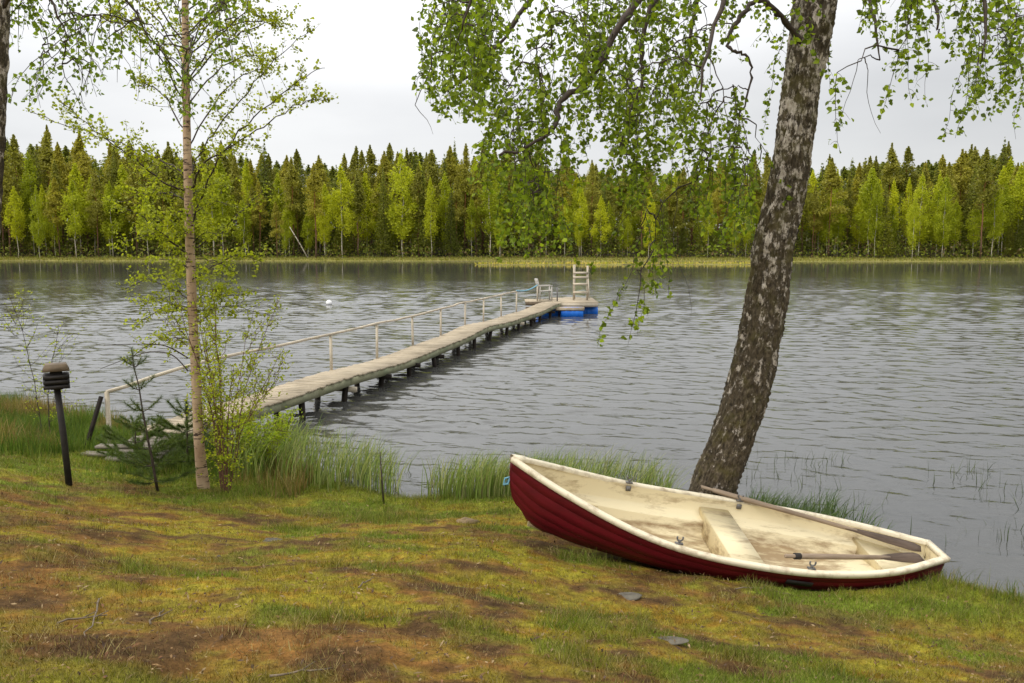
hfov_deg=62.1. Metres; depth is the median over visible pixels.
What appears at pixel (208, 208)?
birch tree
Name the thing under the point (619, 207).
pine tree
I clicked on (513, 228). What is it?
spruce tree
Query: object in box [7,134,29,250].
pine tree
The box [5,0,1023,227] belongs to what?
sky
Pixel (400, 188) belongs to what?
pine tree
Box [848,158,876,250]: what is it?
spruce tree
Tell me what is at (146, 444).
gangway
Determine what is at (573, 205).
birch tree
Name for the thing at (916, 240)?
birch tree
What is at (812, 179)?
birch tree
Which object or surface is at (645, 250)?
spruce tree
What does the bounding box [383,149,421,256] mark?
birch tree
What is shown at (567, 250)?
undergrowth
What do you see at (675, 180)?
birch tree
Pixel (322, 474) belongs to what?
reeds
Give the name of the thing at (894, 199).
birch tree
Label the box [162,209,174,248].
birch tree
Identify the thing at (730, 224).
birch tree
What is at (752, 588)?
twig
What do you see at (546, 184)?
birch tree
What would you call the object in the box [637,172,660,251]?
pine tree
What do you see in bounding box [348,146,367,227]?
pine tree
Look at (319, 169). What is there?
pine tree
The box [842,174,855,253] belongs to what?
pine tree
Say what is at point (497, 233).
spruce tree
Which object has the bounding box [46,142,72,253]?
pine tree
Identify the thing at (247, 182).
birch tree
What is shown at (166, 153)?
pine tree
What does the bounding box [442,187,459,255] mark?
spruce tree
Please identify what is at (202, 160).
pine tree
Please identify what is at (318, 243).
spruce tree
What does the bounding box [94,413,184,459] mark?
pine sapling
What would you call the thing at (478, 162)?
pine tree
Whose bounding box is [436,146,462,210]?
pine tree
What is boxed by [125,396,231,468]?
pine sapling
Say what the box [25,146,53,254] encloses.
spruce tree
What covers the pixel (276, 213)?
tree
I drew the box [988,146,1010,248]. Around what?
pine tree
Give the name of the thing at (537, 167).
pine tree
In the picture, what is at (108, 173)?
pine tree
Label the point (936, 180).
spruce tree
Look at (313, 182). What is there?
pine tree
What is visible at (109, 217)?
birch tree
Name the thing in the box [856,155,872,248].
pine tree
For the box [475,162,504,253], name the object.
birch tree
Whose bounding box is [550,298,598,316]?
floating platform
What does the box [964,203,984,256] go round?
birch tree
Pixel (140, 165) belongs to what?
pine tree
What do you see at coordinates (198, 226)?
birch tree
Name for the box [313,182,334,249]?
birch tree
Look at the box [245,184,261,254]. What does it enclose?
pine tree
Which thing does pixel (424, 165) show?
pine tree
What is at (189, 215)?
birch tree
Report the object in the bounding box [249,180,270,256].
pine tree
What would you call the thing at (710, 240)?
spruce tree
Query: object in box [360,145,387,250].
pine tree
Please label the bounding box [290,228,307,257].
dead trunk
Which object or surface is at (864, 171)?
pine tree
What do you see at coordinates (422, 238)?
spruce tree
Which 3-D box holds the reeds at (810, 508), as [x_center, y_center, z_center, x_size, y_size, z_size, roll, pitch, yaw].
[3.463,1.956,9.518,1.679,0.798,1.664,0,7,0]
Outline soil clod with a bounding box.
[456,517,480,523]
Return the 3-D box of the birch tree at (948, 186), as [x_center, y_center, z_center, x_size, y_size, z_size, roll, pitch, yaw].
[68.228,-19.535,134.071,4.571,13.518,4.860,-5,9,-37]
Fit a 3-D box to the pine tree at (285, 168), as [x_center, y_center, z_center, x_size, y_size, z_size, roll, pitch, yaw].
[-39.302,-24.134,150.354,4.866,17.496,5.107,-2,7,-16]
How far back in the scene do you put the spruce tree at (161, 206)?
141.38 m
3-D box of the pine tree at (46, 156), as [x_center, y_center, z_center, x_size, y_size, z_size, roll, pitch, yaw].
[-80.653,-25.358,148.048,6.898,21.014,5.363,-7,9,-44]
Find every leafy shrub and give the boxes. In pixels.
[0,288,87,431]
[154,283,293,491]
[225,402,303,467]
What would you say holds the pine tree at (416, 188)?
on the ground at (154, 539)
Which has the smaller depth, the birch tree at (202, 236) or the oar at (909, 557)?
the oar at (909, 557)
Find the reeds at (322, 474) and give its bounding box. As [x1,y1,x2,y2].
[225,412,426,496]
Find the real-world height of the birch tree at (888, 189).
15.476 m
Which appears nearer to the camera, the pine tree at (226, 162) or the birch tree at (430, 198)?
the birch tree at (430, 198)
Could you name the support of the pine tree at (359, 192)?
on the ground at (154, 539)
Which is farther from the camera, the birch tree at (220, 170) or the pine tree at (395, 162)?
the pine tree at (395, 162)
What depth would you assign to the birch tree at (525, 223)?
140.11 m
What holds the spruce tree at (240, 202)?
on the ground at (154, 539)
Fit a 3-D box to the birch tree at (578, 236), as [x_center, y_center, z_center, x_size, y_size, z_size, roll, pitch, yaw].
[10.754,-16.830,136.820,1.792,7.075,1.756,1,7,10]
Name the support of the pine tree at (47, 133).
on the ground at (154, 539)
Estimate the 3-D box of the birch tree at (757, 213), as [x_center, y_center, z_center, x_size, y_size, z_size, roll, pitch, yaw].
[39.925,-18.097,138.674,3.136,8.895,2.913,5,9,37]
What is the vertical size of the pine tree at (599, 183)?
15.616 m
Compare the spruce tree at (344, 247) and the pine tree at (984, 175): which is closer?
the pine tree at (984, 175)
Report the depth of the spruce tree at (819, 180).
143.06 m
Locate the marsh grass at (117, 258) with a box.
[0,255,1023,264]
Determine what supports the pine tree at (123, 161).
on the ground at (154, 539)
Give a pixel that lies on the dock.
(301, 392)
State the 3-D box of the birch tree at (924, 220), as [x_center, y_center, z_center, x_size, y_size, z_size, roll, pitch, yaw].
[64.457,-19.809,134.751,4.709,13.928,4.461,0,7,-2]
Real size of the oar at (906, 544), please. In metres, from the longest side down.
2.170 x 0.144 x 0.053 m
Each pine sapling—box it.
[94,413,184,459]
[110,346,196,491]
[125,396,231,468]
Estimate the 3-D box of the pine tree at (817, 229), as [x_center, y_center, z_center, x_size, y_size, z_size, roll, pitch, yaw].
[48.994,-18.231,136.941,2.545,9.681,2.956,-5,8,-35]
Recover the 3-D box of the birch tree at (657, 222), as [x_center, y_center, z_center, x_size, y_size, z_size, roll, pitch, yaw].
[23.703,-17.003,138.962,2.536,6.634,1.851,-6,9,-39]
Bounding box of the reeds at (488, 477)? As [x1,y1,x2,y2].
[418,446,557,499]
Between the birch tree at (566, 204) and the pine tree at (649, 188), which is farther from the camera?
the pine tree at (649, 188)
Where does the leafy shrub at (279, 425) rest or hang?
on the ground at (154, 539)
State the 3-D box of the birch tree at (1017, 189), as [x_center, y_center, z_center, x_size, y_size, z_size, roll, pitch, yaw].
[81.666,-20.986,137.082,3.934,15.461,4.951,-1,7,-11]
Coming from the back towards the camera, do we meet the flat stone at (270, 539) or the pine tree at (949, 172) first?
the pine tree at (949, 172)
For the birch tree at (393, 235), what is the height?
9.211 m
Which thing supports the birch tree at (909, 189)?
on the ground at (154, 539)
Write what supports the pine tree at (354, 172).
on the ground at (154, 539)
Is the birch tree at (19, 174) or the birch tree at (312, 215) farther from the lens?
the birch tree at (19, 174)
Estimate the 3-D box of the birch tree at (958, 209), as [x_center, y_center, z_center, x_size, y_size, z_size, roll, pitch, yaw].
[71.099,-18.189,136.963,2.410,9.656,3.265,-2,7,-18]
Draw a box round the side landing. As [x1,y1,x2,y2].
[525,299,557,315]
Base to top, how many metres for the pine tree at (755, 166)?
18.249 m
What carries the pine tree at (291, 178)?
on the ground at (154, 539)
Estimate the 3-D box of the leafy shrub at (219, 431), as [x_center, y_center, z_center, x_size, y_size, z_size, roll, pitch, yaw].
[-3.486,0.574,10.204,1.219,2.646,1.667,3,7,21]
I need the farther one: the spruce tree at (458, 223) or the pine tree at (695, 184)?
the spruce tree at (458, 223)
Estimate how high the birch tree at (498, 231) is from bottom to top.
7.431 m
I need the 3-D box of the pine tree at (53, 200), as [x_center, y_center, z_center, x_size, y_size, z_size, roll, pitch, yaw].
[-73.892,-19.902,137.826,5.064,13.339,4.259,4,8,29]
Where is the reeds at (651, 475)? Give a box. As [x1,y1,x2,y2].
[511,441,693,489]
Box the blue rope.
[516,285,537,291]
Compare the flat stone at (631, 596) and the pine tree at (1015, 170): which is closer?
the flat stone at (631, 596)
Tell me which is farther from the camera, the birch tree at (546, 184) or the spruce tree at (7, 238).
the spruce tree at (7, 238)
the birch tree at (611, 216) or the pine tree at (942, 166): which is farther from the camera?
the pine tree at (942, 166)
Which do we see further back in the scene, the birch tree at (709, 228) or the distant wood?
the distant wood
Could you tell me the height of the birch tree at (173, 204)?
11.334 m
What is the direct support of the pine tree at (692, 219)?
on the ground at (154, 539)
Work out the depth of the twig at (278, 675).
3.94 m
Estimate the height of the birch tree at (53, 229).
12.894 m
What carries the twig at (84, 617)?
on the ground at (154, 539)
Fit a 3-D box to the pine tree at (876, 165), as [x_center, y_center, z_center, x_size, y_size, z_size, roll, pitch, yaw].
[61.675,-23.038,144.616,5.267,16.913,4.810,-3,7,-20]
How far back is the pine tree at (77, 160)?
146.34 m
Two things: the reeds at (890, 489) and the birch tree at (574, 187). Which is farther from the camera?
the birch tree at (574, 187)
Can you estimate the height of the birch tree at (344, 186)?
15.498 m
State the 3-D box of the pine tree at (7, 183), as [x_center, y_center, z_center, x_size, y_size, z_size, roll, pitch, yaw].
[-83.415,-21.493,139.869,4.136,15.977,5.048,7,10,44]
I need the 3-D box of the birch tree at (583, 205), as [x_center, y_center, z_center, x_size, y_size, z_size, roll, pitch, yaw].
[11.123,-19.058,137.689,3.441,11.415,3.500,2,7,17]
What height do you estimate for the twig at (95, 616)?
0.191 m
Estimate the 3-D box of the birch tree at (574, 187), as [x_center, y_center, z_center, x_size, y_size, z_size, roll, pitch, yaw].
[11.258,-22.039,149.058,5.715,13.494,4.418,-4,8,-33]
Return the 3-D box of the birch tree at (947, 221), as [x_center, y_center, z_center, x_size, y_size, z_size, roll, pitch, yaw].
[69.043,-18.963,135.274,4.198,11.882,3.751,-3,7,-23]
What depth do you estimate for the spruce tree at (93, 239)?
150.21 m
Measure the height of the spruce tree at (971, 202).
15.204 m
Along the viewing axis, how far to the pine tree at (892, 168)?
146.94 m
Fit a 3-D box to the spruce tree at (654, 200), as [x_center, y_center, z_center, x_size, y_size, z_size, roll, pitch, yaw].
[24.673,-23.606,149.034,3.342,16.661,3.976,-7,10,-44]
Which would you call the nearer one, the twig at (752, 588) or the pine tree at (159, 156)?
the twig at (752, 588)
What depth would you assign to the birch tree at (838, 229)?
138.24 m
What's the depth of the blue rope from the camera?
34.66 m
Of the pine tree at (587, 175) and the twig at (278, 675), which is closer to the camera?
the twig at (278, 675)
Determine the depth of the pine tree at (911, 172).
147.76 m
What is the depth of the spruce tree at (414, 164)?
152.38 m
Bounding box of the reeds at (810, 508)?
[745,484,893,528]
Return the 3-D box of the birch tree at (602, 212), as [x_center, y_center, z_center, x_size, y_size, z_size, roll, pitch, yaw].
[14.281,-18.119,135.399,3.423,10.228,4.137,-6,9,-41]
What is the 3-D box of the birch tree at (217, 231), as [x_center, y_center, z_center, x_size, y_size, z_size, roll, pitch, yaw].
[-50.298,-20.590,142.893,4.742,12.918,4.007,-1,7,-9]
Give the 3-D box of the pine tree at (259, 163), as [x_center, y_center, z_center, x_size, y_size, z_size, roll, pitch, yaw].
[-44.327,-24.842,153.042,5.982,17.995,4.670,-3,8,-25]
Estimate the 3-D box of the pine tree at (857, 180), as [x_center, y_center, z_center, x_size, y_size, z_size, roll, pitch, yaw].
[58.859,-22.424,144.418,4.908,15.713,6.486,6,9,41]
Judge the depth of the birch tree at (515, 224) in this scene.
142.00 m
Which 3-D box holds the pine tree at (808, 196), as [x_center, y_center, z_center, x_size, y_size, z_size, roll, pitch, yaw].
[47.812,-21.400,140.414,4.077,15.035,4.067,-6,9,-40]
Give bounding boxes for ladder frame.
[573,265,589,299]
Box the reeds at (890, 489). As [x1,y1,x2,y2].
[741,442,1023,544]
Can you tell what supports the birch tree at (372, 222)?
on the ground at (154, 539)
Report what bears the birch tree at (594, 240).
on the ground at (154, 539)
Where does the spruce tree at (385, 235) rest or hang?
on the ground at (154, 539)
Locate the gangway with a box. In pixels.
[105,435,179,465]
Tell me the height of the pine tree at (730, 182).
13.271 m
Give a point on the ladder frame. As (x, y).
(586, 283)
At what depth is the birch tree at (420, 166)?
142.80 m
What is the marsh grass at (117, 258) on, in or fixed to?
on the ground at (154, 539)
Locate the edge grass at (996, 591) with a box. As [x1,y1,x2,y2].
[317,480,1023,610]
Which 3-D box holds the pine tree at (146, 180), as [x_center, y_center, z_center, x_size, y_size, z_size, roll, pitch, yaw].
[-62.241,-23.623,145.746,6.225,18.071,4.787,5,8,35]
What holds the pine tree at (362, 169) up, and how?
on the ground at (154, 539)
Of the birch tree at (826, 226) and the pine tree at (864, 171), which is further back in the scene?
the pine tree at (864, 171)
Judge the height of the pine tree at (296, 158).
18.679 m
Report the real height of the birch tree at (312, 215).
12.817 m
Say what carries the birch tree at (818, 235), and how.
on the ground at (154, 539)
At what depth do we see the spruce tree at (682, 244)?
138.32 m
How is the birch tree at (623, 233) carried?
on the ground at (154, 539)
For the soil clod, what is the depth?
8.94 m
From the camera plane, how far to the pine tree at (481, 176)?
143.42 m
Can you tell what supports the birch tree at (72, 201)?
on the ground at (154, 539)
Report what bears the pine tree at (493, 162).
on the ground at (154, 539)
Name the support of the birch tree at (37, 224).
on the ground at (154, 539)
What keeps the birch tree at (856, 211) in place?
on the ground at (154, 539)
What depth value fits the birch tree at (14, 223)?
136.91 m
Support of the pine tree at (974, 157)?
on the ground at (154, 539)
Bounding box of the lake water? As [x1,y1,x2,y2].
[0,261,1023,596]
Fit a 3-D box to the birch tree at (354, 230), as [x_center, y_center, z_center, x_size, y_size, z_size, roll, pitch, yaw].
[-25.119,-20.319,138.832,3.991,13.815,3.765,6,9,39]
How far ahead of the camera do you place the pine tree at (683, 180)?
143.89 m
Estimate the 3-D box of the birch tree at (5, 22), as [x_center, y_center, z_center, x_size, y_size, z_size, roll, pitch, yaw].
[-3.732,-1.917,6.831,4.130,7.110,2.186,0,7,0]
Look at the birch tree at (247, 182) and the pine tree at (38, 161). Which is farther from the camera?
the pine tree at (38, 161)
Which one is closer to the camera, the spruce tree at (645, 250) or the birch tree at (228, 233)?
the spruce tree at (645, 250)
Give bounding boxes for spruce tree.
[0,210,21,248]
[1,138,26,249]
[21,146,49,253]
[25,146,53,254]
[77,148,105,251]
[105,153,131,255]
[146,164,175,255]
[172,163,184,249]
[198,150,225,249]
[238,153,259,248]
[247,162,276,252]
[251,143,283,254]
[288,158,317,252]
[309,195,328,249]
[327,165,348,251]
[330,185,354,255]
[336,164,356,246]
[374,165,395,256]
[384,183,399,254]
[402,147,419,250]
[410,167,435,256]
[433,154,458,251]
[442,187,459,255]
[451,137,465,245]
[488,188,511,249]
[504,163,523,250]
[536,174,554,249]
[549,166,566,247]
[593,180,611,257]
[599,200,619,247]
[637,225,649,255]
[642,165,658,245]
[654,193,672,254]
[677,219,687,255]
[697,188,720,256]
[805,163,833,252]
[837,158,861,247]
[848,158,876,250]
[871,185,895,257]
[922,163,943,249]
[957,164,989,255]
[982,139,1013,251]
[1002,210,1014,256]
[1012,201,1023,255]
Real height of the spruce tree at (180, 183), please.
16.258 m
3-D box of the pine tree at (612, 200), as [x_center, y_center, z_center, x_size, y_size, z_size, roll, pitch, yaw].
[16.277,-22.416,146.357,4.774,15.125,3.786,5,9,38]
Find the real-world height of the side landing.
0.720 m
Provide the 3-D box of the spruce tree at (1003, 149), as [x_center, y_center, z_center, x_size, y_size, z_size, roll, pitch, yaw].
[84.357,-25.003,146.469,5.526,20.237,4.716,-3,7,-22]
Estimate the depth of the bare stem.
10.07 m
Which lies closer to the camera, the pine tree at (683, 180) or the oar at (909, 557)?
the oar at (909, 557)
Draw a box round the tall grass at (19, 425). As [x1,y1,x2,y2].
[0,387,323,499]
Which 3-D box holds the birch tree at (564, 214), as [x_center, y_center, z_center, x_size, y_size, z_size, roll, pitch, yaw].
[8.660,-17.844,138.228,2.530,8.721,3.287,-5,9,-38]
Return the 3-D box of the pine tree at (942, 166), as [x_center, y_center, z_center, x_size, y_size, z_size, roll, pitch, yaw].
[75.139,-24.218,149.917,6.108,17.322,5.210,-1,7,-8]
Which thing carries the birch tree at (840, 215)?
on the ground at (154, 539)
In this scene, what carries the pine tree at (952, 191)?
on the ground at (154, 539)
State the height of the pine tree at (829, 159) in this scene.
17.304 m
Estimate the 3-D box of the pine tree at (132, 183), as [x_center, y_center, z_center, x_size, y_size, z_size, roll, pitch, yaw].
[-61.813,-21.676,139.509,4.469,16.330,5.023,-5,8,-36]
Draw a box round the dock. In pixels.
[85,291,581,446]
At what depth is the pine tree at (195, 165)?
147.21 m
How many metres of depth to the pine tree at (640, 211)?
136.71 m
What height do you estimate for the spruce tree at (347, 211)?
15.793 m
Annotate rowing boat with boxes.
[503,454,950,590]
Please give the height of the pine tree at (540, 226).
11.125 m
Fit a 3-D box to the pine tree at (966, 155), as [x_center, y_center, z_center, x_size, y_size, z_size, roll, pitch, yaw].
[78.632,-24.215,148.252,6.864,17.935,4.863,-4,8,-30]
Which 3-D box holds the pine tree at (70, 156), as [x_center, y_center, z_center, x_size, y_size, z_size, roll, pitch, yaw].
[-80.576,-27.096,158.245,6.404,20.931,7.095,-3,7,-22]
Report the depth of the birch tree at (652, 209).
135.11 m
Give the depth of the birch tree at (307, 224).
138.50 m
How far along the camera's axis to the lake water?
21.59 m
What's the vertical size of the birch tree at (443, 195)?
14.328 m
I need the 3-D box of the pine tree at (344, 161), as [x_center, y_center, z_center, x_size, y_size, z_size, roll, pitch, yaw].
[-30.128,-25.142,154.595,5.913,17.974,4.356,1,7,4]
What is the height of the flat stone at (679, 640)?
0.012 m
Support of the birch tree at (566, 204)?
on the ground at (154, 539)
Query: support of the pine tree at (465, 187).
on the ground at (154, 539)
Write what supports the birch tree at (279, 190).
on the ground at (154, 539)
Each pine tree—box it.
[0,162,19,255]
[1,151,19,255]
[4,150,20,237]
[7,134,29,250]
[10,195,26,253]
[30,144,47,250]
[33,135,67,251]
[34,124,60,175]
[40,134,50,190]
[42,178,70,257]
[43,160,70,253]
[43,189,53,255]
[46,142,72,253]
[63,139,91,195]
[65,152,102,253]
[65,156,89,251]
[67,131,103,252]
[82,168,111,256]
[100,142,119,251]
[100,145,120,198]
[102,147,122,245]
[118,140,141,250]
[119,159,144,255]
[136,147,145,250]
[136,152,163,252]
[147,167,164,213]
[152,151,169,245]
[152,165,174,255]
[158,141,176,250]
[163,150,183,252]
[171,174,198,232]
[173,153,197,192]
[194,142,211,252]
[209,141,235,249]
[227,155,241,246]
[228,148,241,249]
[239,159,258,253]
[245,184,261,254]
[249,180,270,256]
[252,154,280,247]
[260,153,280,252]
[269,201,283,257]
[277,155,295,250]
[280,157,301,255]
[283,165,313,253]
[284,149,307,249]
[301,163,324,257]
[303,155,332,251]
[333,153,351,188]
[345,174,370,254]
[346,150,375,248]
[346,154,364,253]
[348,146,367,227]
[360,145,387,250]
[367,151,393,251]
[367,168,388,254]
[385,143,395,195]
[386,151,404,248]
[391,159,406,253]
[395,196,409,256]
[398,148,415,250]
[408,164,427,256]
[417,150,445,254]
[420,152,439,201]
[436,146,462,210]
[448,177,465,254]
[450,164,475,254]
[453,143,473,249]
[464,171,484,253]
[469,164,491,249]
[472,148,491,253]
[487,152,508,243]
[500,149,519,215]
[529,160,535,254]
[532,148,555,248]
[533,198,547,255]
[551,157,574,250]
[552,169,574,253]
[566,155,580,243]
[583,163,600,255]
[584,160,596,247]
[587,164,606,253]
[600,167,619,252]
[601,176,617,254]
[612,164,633,238]
[631,158,659,252]
[633,169,655,255]
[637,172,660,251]
[659,174,682,240]
[668,167,695,241]
[668,175,687,253]
[672,190,695,254]
[683,183,700,252]
[686,169,703,245]
[691,165,721,237]
[711,159,727,236]
[711,180,728,255]
[718,181,742,253]
[737,179,753,251]
[745,168,766,228]
[748,153,762,245]
[757,152,770,205]
[800,179,812,254]
[806,184,823,256]
[810,206,823,255]
[814,157,851,255]
[823,154,834,251]
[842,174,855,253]
[843,162,864,246]
[853,163,869,253]
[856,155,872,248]
[871,156,887,251]
[880,142,907,250]
[891,146,921,250]
[911,161,932,246]
[912,165,932,254]
[930,154,946,246]
[932,162,961,255]
[947,167,960,252]
[952,149,973,251]
[957,151,975,251]
[959,158,994,254]
[962,146,987,217]
[964,144,972,250]
[967,147,1004,258]
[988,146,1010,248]
[997,141,1015,244]
[1007,162,1020,244]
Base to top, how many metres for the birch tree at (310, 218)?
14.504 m
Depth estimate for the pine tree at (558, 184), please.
146.86 m
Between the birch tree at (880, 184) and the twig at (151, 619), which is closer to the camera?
the twig at (151, 619)
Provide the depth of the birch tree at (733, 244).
135.74 m
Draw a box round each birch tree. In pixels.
[0,0,267,249]
[2,186,30,256]
[13,155,27,235]
[18,151,41,254]
[23,0,338,488]
[28,184,50,256]
[36,183,49,254]
[45,180,63,254]
[57,179,88,256]
[58,163,89,254]
[81,175,101,255]
[99,182,123,255]
[99,183,118,254]
[113,163,134,255]
[124,165,141,233]
[135,195,155,255]
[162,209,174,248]
[169,191,184,251]
[193,182,212,253]
[194,178,202,254]
[199,170,229,255]
[204,197,226,251]
[207,158,235,255]
[207,171,236,246]
[233,200,253,252]
[236,158,255,251]
[265,173,289,240]
[280,213,292,256]
[282,200,299,255]
[300,212,313,249]
[304,186,323,235]
[309,189,327,254]
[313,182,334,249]
[314,197,333,252]
[325,163,357,257]
[345,180,367,248]
[355,172,377,253]
[367,181,389,254]
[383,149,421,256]
[386,203,398,242]
[400,172,421,255]
[411,0,1023,497]
[411,161,427,254]
[422,177,439,256]
[434,171,457,255]
[464,195,480,251]
[465,157,482,249]
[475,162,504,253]
[489,169,511,254]
[493,213,505,250]
[506,181,519,254]
[518,185,534,236]
[537,173,553,237]
[555,198,574,245]
[557,205,571,255]
[566,177,578,230]
[570,178,593,253]
[572,188,590,256]
[573,216,583,248]
[590,195,611,257]
[592,220,600,255]
[606,201,616,242]
[617,211,629,256]
[622,191,640,241]
[622,218,634,256]
[640,190,657,256]
[652,174,672,237]
[652,218,662,256]
[669,170,682,240]
[692,197,707,244]
[698,192,717,256]
[725,201,739,254]
[730,214,740,251]
[739,193,751,257]
[748,203,759,244]
[801,170,818,238]
[808,198,824,254]
[820,201,833,253]
[823,169,850,254]
[828,187,849,248]
[834,217,842,253]
[848,197,867,247]
[850,166,884,256]
[864,179,890,253]
[866,181,886,256]
[880,174,896,225]
[886,204,900,251]
[887,178,901,236]
[899,177,913,254]
[904,173,936,255]
[905,198,921,253]
[909,230,921,249]
[925,170,951,255]
[930,175,962,252]
[931,185,955,258]
[933,193,959,256]
[949,200,964,255]
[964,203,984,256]
[979,179,1010,256]
[981,166,1015,252]
[991,181,1017,255]
[997,156,1016,246]
[1006,163,1023,255]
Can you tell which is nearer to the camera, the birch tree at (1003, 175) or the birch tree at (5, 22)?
the birch tree at (5, 22)
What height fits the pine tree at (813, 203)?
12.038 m
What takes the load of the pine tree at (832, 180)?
on the ground at (154, 539)
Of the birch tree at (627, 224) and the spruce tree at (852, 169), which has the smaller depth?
the birch tree at (627, 224)
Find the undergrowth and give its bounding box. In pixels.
[0,214,1023,258]
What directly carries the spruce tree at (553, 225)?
on the ground at (154, 539)
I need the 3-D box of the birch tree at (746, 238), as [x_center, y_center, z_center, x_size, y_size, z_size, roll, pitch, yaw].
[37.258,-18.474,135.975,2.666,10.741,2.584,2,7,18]
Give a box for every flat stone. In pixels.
[262,538,282,541]
[619,592,641,599]
[658,636,688,644]
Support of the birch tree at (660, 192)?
on the ground at (154, 539)
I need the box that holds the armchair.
[535,278,552,300]
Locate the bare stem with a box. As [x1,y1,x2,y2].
[380,452,384,503]
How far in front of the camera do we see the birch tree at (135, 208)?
141.06 m
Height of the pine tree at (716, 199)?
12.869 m
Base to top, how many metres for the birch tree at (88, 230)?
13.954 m
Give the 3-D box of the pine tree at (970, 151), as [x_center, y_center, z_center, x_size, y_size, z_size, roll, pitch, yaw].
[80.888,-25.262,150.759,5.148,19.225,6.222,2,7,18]
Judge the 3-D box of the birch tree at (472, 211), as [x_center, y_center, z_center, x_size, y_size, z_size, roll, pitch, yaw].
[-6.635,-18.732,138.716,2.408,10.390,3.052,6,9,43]
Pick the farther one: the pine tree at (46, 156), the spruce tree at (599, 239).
the pine tree at (46, 156)
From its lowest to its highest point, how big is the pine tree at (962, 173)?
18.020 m
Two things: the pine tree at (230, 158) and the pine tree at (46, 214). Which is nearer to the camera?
the pine tree at (46, 214)
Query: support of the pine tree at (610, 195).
on the ground at (154, 539)
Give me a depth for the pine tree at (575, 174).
154.70 m
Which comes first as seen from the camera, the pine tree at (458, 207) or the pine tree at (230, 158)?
the pine tree at (458, 207)
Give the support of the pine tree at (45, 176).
on the ground at (154, 539)
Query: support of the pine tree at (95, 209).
on the ground at (154, 539)
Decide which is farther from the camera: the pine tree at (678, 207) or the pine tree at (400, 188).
the pine tree at (400, 188)
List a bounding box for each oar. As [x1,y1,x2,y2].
[701,485,920,551]
[784,552,924,562]
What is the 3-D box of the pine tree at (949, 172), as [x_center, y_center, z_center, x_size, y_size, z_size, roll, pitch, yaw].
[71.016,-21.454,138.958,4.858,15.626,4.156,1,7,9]
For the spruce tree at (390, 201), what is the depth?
142.12 m
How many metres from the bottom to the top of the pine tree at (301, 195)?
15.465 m
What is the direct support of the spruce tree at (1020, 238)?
on the ground at (154, 539)
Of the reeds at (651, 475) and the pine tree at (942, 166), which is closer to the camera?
the reeds at (651, 475)
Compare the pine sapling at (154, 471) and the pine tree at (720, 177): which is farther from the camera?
the pine tree at (720, 177)
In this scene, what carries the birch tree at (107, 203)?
on the ground at (154, 539)
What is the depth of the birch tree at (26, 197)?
141.49 m
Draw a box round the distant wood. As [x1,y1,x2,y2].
[3,142,1023,250]
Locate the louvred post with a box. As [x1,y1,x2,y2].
[42,362,72,485]
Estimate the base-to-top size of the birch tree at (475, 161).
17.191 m
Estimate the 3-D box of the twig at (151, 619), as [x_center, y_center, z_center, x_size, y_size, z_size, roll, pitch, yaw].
[-1.923,1.511,4.689,0.088,0.105,0.413,-1,7,-11]
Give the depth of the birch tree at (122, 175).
141.03 m
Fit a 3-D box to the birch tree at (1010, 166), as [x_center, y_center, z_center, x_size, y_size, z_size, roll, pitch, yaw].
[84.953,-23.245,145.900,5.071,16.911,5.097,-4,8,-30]
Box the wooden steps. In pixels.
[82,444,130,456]
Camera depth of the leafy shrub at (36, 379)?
12.69 m
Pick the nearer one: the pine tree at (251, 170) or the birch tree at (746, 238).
the birch tree at (746, 238)
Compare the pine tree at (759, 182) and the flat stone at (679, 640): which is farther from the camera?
the pine tree at (759, 182)
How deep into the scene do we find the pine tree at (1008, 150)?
149.50 m
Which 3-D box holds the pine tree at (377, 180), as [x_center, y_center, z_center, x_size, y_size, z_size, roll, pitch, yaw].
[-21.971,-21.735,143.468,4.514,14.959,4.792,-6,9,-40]
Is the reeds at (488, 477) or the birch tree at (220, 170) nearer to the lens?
the reeds at (488, 477)
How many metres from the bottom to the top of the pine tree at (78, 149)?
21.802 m
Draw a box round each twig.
[57,611,106,623]
[83,598,108,636]
[149,609,172,624]
[269,661,331,676]
[735,584,787,593]
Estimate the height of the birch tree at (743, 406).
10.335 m
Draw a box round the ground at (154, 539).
[0,229,1023,682]
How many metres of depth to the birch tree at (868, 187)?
134.93 m
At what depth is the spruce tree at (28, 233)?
146.29 m
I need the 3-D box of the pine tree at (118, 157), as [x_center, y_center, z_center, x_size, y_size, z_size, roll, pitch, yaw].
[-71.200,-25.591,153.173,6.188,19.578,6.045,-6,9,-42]
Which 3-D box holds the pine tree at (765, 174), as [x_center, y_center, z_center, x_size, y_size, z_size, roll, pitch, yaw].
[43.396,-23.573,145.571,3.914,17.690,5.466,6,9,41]
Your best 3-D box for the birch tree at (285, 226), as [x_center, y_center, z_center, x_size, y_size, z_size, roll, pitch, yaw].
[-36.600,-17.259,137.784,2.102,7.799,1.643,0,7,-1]
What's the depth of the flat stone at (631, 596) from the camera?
6.60 m
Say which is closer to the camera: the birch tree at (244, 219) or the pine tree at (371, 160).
the birch tree at (244, 219)
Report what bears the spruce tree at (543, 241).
on the ground at (154, 539)
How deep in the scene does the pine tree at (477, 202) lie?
140.82 m
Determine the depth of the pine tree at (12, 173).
144.13 m
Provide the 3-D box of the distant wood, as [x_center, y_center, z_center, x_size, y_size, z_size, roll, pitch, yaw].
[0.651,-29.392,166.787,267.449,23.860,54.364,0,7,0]
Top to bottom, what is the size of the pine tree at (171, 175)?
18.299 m
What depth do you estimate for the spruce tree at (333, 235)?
144.68 m

